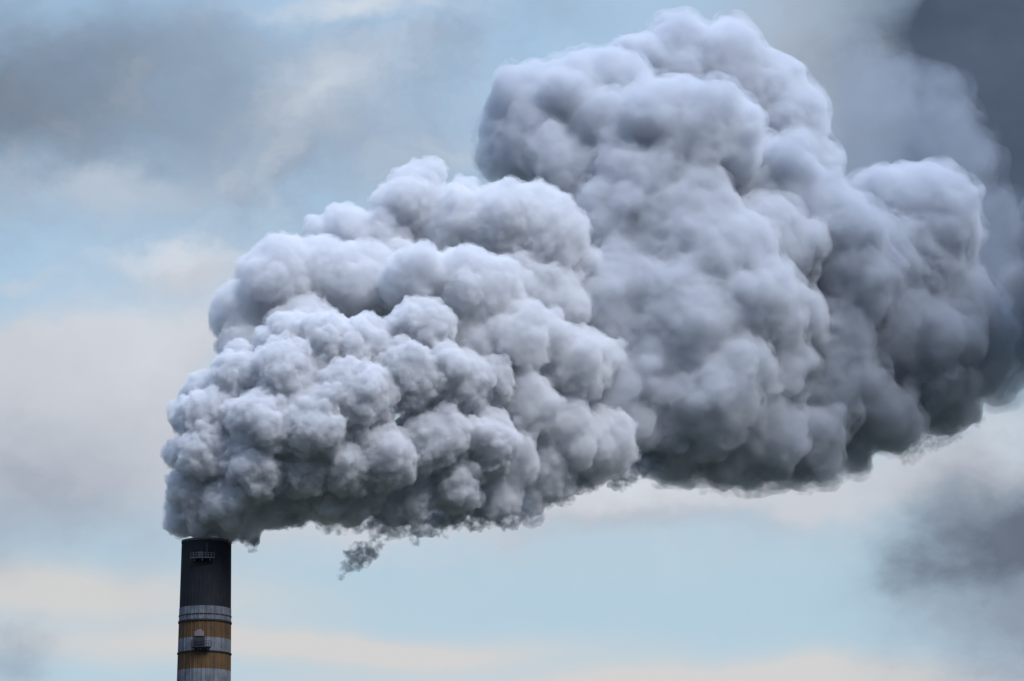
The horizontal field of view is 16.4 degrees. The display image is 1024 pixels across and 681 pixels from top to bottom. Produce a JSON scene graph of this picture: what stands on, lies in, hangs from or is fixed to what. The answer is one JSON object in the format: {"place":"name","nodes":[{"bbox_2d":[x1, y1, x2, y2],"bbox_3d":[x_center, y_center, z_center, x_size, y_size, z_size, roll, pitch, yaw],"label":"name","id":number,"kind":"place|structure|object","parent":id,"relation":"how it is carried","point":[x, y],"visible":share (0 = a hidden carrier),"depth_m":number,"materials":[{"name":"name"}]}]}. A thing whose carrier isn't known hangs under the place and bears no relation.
{"place":"outdoors","nodes":[
{"label":"outdoors","id":0,"kind":"place"},
{"bbox_2d":[0,0,1023,680],"label":"sky","id":1,"kind":"structure","parent":0,"point":[485,340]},
{"label":"ground","id":2,"kind":"structure","parent":0,"visible":0},
{"bbox_2d":[177,537,231,680],"bbox_3d":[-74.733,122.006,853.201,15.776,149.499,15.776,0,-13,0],"label":"chimney","id":3,"kind":"object","parent":2,"relation":"on","point":[204,653],"visible":1,"depth_m":861.24,"materials":[{"name":"concrete"}]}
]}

